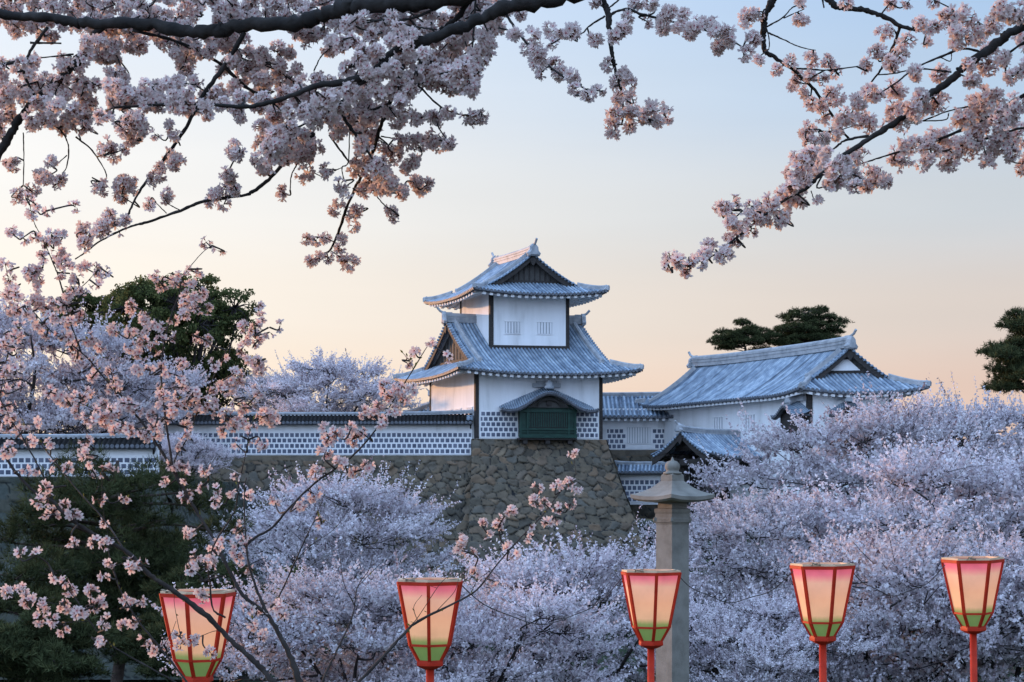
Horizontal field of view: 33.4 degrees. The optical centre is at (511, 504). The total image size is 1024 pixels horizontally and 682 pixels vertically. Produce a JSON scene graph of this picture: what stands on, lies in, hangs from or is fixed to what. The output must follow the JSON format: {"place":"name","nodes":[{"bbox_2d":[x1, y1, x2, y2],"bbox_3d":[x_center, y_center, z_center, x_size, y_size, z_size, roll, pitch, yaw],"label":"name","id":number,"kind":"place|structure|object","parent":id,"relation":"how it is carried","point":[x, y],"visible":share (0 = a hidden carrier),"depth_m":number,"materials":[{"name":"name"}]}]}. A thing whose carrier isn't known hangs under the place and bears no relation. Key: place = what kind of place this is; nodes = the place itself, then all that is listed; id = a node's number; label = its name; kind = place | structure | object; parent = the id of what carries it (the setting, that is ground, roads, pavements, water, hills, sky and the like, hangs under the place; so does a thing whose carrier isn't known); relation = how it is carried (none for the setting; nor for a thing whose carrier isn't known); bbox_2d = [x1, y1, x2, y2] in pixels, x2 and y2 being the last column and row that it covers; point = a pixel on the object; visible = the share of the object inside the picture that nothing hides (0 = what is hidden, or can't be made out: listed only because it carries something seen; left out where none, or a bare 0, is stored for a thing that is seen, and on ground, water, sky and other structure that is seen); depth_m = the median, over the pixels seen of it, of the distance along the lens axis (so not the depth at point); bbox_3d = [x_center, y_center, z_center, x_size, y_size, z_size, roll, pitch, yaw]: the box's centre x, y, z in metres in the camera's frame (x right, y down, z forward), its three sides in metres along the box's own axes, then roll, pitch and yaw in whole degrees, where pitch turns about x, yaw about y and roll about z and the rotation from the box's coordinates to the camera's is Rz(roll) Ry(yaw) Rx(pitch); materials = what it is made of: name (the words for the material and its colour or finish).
{"place":"outdoors","nodes":[
{"label":"outdoors","id":0,"kind":"place"},
{"bbox_2d":[0,427,163,476],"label":"plaster wall","id":1,"kind":"structure","parent":0,"point":[122,449],"depth_m":88.09,"materials":[{"name":"white paint"}]},
{"bbox_2d":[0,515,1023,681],"bbox_3d":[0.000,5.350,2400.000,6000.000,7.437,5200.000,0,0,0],"label":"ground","id":2,"kind":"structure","parent":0,"point":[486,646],"depth_m":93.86,"materials":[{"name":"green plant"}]},
{"bbox_2d":[0,583,128,681],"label":"pine tree","id":3,"kind":"object","parent":2,"relation":"on","point":[30,651],"visible":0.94,"depth_m":50.55,"materials":[{"name":"green plant"}]},
{"bbox_2d":[0,438,292,681],"bbox_3d":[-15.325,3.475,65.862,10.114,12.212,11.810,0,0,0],"label":"pine tree","id":4,"kind":"object","parent":2,"relation":"on","point":[162,552],"visible":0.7,"depth_m":64.50,"materials":[{"name":"green plant"}]},
{"bbox_2d":[159,588,235,681],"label":"paper lantern","id":5,"kind":"object","parent":2,"relation":"on","point":[192,664],"visible":0.81,"depth_m":12.06,"materials":[{"name":"paper"}]},
{"bbox_2d":[107,559,295,681],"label":"pine tree","id":6,"kind":"object","parent":2,"relation":"on","point":[155,627],"visible":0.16,"depth_m":55.30,"materials":[{"name":"green plant"}]},
{"bbox_2d":[0,188,583,681],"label":"cherry tree","id":7,"kind":"object","parent":2,"relation":"on","point":[110,414],"visible":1,"depth_m":6.04,"materials":[{"name":"pink plant"}]},
{"bbox_2d":[0,0,606,273],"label":"cherry tree","id":8,"kind":"object","parent":2,"relation":"on","point":[451,67],"visible":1,"depth_m":6.24,"materials":[{"name":"pink plant"}]},
{"bbox_2d":[272,564,337,639],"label":"shrub","id":9,"kind":"object","parent":2,"relation":"on","point":[295,569],"visible":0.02,"depth_m":73.83,"materials":[{"name":"green plant"}]},
{"bbox_2d":[159,455,471,629],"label":"stone wall","id":10,"kind":"structure","parent":2,"relation":"on","point":[448,472],"depth_m":114.71,"materials":[{"name":"grey stone"}]},
{"bbox_2d":[192,454,464,670],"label":"cherry tree","id":11,"kind":"object","parent":2,"relation":"on","point":[288,534],"visible":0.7,"depth_m":81.18,"materials":[{"name":"pink plant"}]},
{"bbox_2d":[147,524,515,681],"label":"cherry tree","id":12,"kind":"object","parent":2,"relation":"on","point":[325,605],"visible":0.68,"depth_m":42.36,"materials":[{"name":"pink plant"}]},
{"bbox_2d":[396,577,462,681],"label":"paper lantern","id":13,"kind":"object","parent":2,"relation":"on","point":[429,639],"visible":0.98,"depth_m":12.71,"materials":[{"name":"paper"}]},
{"bbox_2d":[462,578,621,624],"bbox_3d":[0.260,0.791,13.825,0.079,0.377,2.366,0,0,34],"label":"power cable","id":14,"kind":"object","parent":13,"relation":"hanging from","point":[540,624],"visible":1,"depth_m":13.82,"materials":[{"name":"black"}]},
{"bbox_2d":[306,542,643,681],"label":"cherry tree","id":15,"kind":"object","parent":2,"relation":"on","point":[472,628],"visible":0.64,"depth_m":44.76,"materials":[{"name":"plant"}]},
{"bbox_2d":[466,439,651,612],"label":"stone bastion","id":16,"kind":"object","parent":2,"relation":"on","point":[505,473],"visible":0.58,"depth_m":114.30,"materials":[{"name":"grey stone"}]},
{"bbox_2d":[393,238,643,443],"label":"castle turret","id":17,"kind":"object","parent":16,"relation":"on","point":[530,361],"visible":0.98,"depth_m":116.35,"materials":[{"name":"white paint"}]},
{"bbox_2d":[499,380,598,443],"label":"bay window","id":18,"kind":"structure","parent":17,"relation":"in","point":[547,419],"depth_m":114.82,"materials":[{"name":"green wood"}]},
{"bbox_2d":[615,460,689,504],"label":"plaster wall","id":19,"kind":"structure","parent":16,"relation":"on","point":[637,476],"depth_m":118.54,"materials":[{"name":"white paint"}]},
{"bbox_2d":[553,580,619,665],"bbox_3d":[2.011,5.787,55.923,3.336,7.049,4.172,0,0,0],"label":"shrub","id":20,"kind":"object","parent":2,"relation":"on","point":[596,611],"visible":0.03,"depth_m":54.96,"materials":[{"name":"green plant"}]},
{"bbox_2d":[443,503,743,681],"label":"cherry tree","id":21,"kind":"object","parent":2,"relation":"on","point":[602,564],"visible":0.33,"depth_m":49.41,"materials":[{"name":"pink plant"}]},
{"bbox_2d":[621,569,681,681],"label":"paper lantern","id":22,"kind":"object","parent":2,"relation":"on","point":[651,596],"visible":1,"depth_m":14.66,"materials":[{"name":"pink paper"}]},
{"bbox_2d":[681,571,792,602],"bbox_3d":[1.929,0.703,14.633,1.013,0.291,0.122,0,0,23],"label":"power cable","id":23,"kind":"object","parent":22,"relation":"hanging from","point":[742,599],"visible":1,"depth_m":14.68,"materials":[{"name":"black"}]},
{"bbox_2d":[630,457,714,681],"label":"stone pillar","id":24,"kind":"structure","parent":2,"relation":"on","point":[672,492],"depth_m":23.88,"materials":[{"name":"stone"}]},
{"bbox_2d":[705,317,780,350],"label":"pine tree","id":25,"kind":"object","parent":2,"relation":"on","point":[728,339],"visible":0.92,"depth_m":149.09,"materials":[{"name":"green plant"}]},
{"bbox_2d":[620,474,888,652],"bbox_3d":[9.681,4.096,65.770,11.731,10.709,11.757,0,0,-37],"label":"cherry tree","id":26,"kind":"object","parent":2,"relation":"on","point":[752,562],"visible":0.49,"depth_m":63.62,"materials":[{"name":"plant"}]},
{"bbox_2d":[631,569,889,681],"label":"cherry tree","id":27,"kind":"object","parent":2,"relation":"on","point":[762,611],"visible":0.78,"depth_m":46.91,"materials":[{"name":"plant"}]},
{"bbox_2d":[634,329,931,508],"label":"gate turret","id":28,"kind":"object","parent":2,"relation":"on","point":[706,391],"visible":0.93,"depth_m":112.79,"materials":[{"name":"grey tile"}]},
{"bbox_2d":[650,420,762,513],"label":"castle gate","id":29,"kind":"structure","parent":28,"relation":"attached to","point":[682,445],"depth_m":113.04,"materials":[{"name":"tile"}]},
{"bbox_2d":[770,394,809,436],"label":"bay window","id":30,"kind":"structure","parent":28,"relation":"in","point":[781,413],"depth_m":109.46,"materials":[{"name":"white wood"}]},
{"bbox_2d":[829,394,869,433],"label":"bay window","id":31,"kind":"structure","parent":28,"relation":"in","point":[848,400],"depth_m":107.89,"materials":[{"name":"white wood"}]},
{"bbox_2d":[564,0,1023,278],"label":"cherry tree","id":32,"kind":"object","parent":2,"relation":"on","point":[978,113],"visible":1,"depth_m":5.84,"materials":[{"name":"pink plant"}]},
{"bbox_2d":[765,304,854,346],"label":"pine tree","id":33,"kind":"object","parent":2,"relation":"on","point":[810,326],"visible":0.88,"depth_m":150.53,"materials":[{"name":"green plant"}]},
{"bbox_2d":[789,562,855,681],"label":"paper lantern","id":34,"kind":"object","parent":2,"relation":"on","point":[822,591],"visible":1,"depth_m":14.27,"materials":[{"name":"paper"}]},
{"bbox_2d":[854,565,944,596],"bbox_3d":[3.324,0.666,14.818,1.281,0.268,0.105,0,0,-39],"label":"power cable","id":35,"kind":"object","parent":34,"relation":"attached to","point":[904,592],"visible":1,"depth_m":14.95,"materials":[{"name":"black"}]},
{"bbox_2d":[683,371,1023,545],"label":"cherry tree","id":36,"kind":"object","parent":2,"relation":"on","point":[871,428],"visible":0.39,"depth_m":87.45,"materials":[{"name":"plant"}]},
{"bbox_2d":[692,470,1023,681],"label":"cherry tree","id":37,"kind":"object","parent":2,"relation":"on","point":[880,566],"visible":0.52,"depth_m":48.97,"materials":[{"name":"pink plant"}]},
{"bbox_2d":[731,418,1023,680],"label":"cherry tree","id":38,"kind":"object","parent":2,"relation":"on","point":[942,469],"visible":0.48,"depth_m":65.03,"materials":[{"name":"plant"}]},
{"bbox_2d":[845,496,1023,681],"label":"cherry tree","id":39,"kind":"object","parent":2,"relation":"on","point":[916,620],"visible":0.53,"depth_m":47.91,"materials":[{"name":"pink plant"}]},
{"bbox_2d":[846,372,1023,545],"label":"cherry tree","id":40,"kind":"object","parent":2,"relation":"on","point":[1006,415],"visible":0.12,"depth_m":96.94,"materials":[{"name":"pink plant"}]},
{"bbox_2d":[941,556,1004,681],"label":"paper lantern","id":41,"kind":"object","parent":2,"relation":"on","point":[972,584],"visible":1,"depth_m":15.08,"materials":[{"name":"paper"}]},
{"bbox_2d":[975,306,1023,394],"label":"pine tree","id":42,"kind":"object","parent":2,"relation":"on","point":[1009,370],"visible":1,"depth_m":116.94,"materials":[{"name":"green plant"}]},
{"bbox_2d":[0,0,1023,463],"label":"sky","id":43,"kind":"structure","parent":0,"point":[924,267],"materials":[{"name":"blue"}]},
{"label":"castle yard","id":44,"kind":"structure","parent":0,"visible":0},
{"bbox_2d":[40,287,105,433],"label":"evergreen tree","id":45,"kind":"object","parent":44,"relation":"on","point":[91,301],"visible":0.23,"depth_m":157.08,"materials":[{"name":"green plant"}]},
{"bbox_2d":[26,347,215,433],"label":"cherry tree","id":46,"kind":"object","parent":44,"relation":"on","point":[128,391],"visible":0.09,"depth_m":118.24,"materials":[{"name":"pink plant"}]},
{"bbox_2d":[84,272,258,410],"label":"evergreen tree","id":47,"kind":"object","parent":44,"relation":"on","point":[162,303],"visible":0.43,"depth_m":147.46,"materials":[{"name":"green plant"}]},
{"bbox_2d":[214,369,295,411],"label":"cherry tree","id":48,"kind":"object","parent":44,"relation":"on","point":[255,406],"visible":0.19,"depth_m":148.53,"materials":[{"name":"pink plant"}]},
{"bbox_2d":[160,408,473,454],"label":"plaster wall","id":49,"kind":"structure","parent":44,"relation":"on","point":[415,433],"depth_m":115.35,"materials":[{"name":"white paint"}]},
{"bbox_2d":[220,345,428,411],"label":"cherry tree","id":50,"kind":"object","parent":44,"relation":"on","point":[298,398],"visible":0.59,"depth_m":137.27,"materials":[{"name":"pink plant"}]},
{"bbox_2d":[403,389,673,518],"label":"corridor building","id":51,"kind":"structure","parent":44,"relation":"on","point":[632,431],"depth_m":123.94,"materials":[{"name":"white paint"}]},
{"label":"lower yard","id":52,"kind":"structure","parent":0,"visible":0},
{"bbox_2d":[0,289,211,433],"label":"cherry tree","id":53,"kind":"object","parent":52,"relation":"on","point":[55,418],"visible":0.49,"depth_m":109.42,"materials":[{"name":"pink plant"}]},
{"bbox_2d":[159,430,246,553],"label":"cherry tree","id":54,"kind":"object","parent":52,"relation":"on","point":[207,450],"visible":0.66,"depth_m":103.54,"materials":[{"name":"pink plant"}]}
]}

